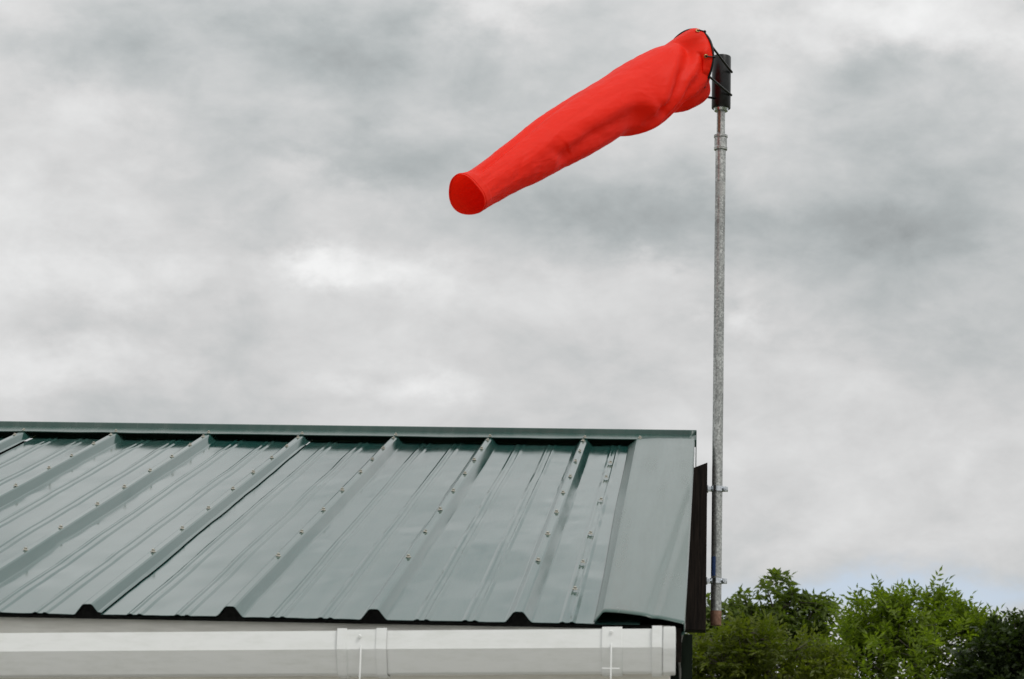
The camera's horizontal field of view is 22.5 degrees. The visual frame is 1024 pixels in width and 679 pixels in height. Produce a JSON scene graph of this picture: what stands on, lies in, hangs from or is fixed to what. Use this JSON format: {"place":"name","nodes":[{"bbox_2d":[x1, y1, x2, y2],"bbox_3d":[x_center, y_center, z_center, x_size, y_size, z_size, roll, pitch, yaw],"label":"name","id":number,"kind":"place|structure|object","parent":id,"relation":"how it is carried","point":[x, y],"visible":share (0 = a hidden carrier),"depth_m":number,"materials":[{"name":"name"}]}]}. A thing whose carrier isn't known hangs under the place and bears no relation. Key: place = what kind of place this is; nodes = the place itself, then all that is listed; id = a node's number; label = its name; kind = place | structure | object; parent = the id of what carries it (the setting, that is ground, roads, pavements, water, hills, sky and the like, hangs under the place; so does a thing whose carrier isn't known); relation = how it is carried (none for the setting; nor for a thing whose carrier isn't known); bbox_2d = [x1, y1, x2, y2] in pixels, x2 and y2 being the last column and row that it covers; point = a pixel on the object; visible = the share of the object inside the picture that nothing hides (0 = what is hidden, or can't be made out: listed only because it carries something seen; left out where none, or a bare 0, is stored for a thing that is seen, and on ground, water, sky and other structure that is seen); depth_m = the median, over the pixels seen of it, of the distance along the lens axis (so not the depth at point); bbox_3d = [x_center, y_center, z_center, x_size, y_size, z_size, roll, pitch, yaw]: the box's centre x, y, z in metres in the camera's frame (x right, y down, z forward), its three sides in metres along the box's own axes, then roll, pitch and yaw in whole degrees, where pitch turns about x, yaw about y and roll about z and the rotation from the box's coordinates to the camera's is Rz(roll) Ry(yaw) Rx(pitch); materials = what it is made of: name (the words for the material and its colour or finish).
{"place":"outdoors","nodes":[
{"label":"outdoors","id":0,"kind":"place"},
{"bbox_2d":[0,0,1023,678],"label":"sky","id":1,"kind":"structure","parent":0,"point":[212,211],"materials":[{"name":"grey"}]},
{"label":"ground","id":2,"kind":"structure","parent":0,"visible":0},
{"bbox_2d":[0,421,706,678],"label":"shed","id":3,"kind":"structure","parent":2,"relation":"on","point":[185,551],"depth_m":6.24,"materials":[{"name":"paint"}]},
{"bbox_2d":[678,625,685,678],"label":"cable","id":4,"kind":"object","parent":3,"relation":"attached to","point":[679,666],"visible":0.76,"depth_m":5.42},
{"bbox_2d":[706,110,727,625],"bbox_3d":[0.661,0.060,8.252,0.068,1.712,0.045,1,-12,4],"label":"steel pole","id":5,"kind":"object","parent":3,"relation":"attached to","point":[716,580],"visible":1,"depth_m":8.23,"materials":[{"name":"grey metal"}]},
{"bbox_2d":[449,28,732,214],"bbox_3d":[0.277,-0.673,7.921,0.246,0.863,1.310,-8,-15,37],"label":"windsock","id":6,"kind":"object","parent":5,"relation":"attached to","point":[651,89],"visible":1,"depth_m":7.88,"materials":[{"name":"red fabric"}]},
{"bbox_2d":[693,567,843,678],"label":"tree","id":7,"kind":"object","parent":2,"relation":"on","point":[811,610],"visible":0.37,"depth_m":45.56,"materials":[{"name":"green plant"}]},
{"bbox_2d":[687,607,859,678],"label":"bush","id":8,"kind":"object","parent":2,"relation":"on","point":[739,650],"visible":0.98,"depth_m":32.45,"materials":[{"name":"green plant"}]},
{"bbox_2d":[806,565,1017,678],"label":"tree","id":9,"kind":"object","parent":2,"relation":"on","point":[890,631],"visible":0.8,"depth_m":41.14,"materials":[{"name":"green plant"}]},
{"bbox_2d":[936,607,1023,678],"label":"tree","id":10,"kind":"object","parent":2,"relation":"on","point":[998,647],"visible":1,"depth_m":35.19,"materials":[{"name":"green plant"}]}
]}

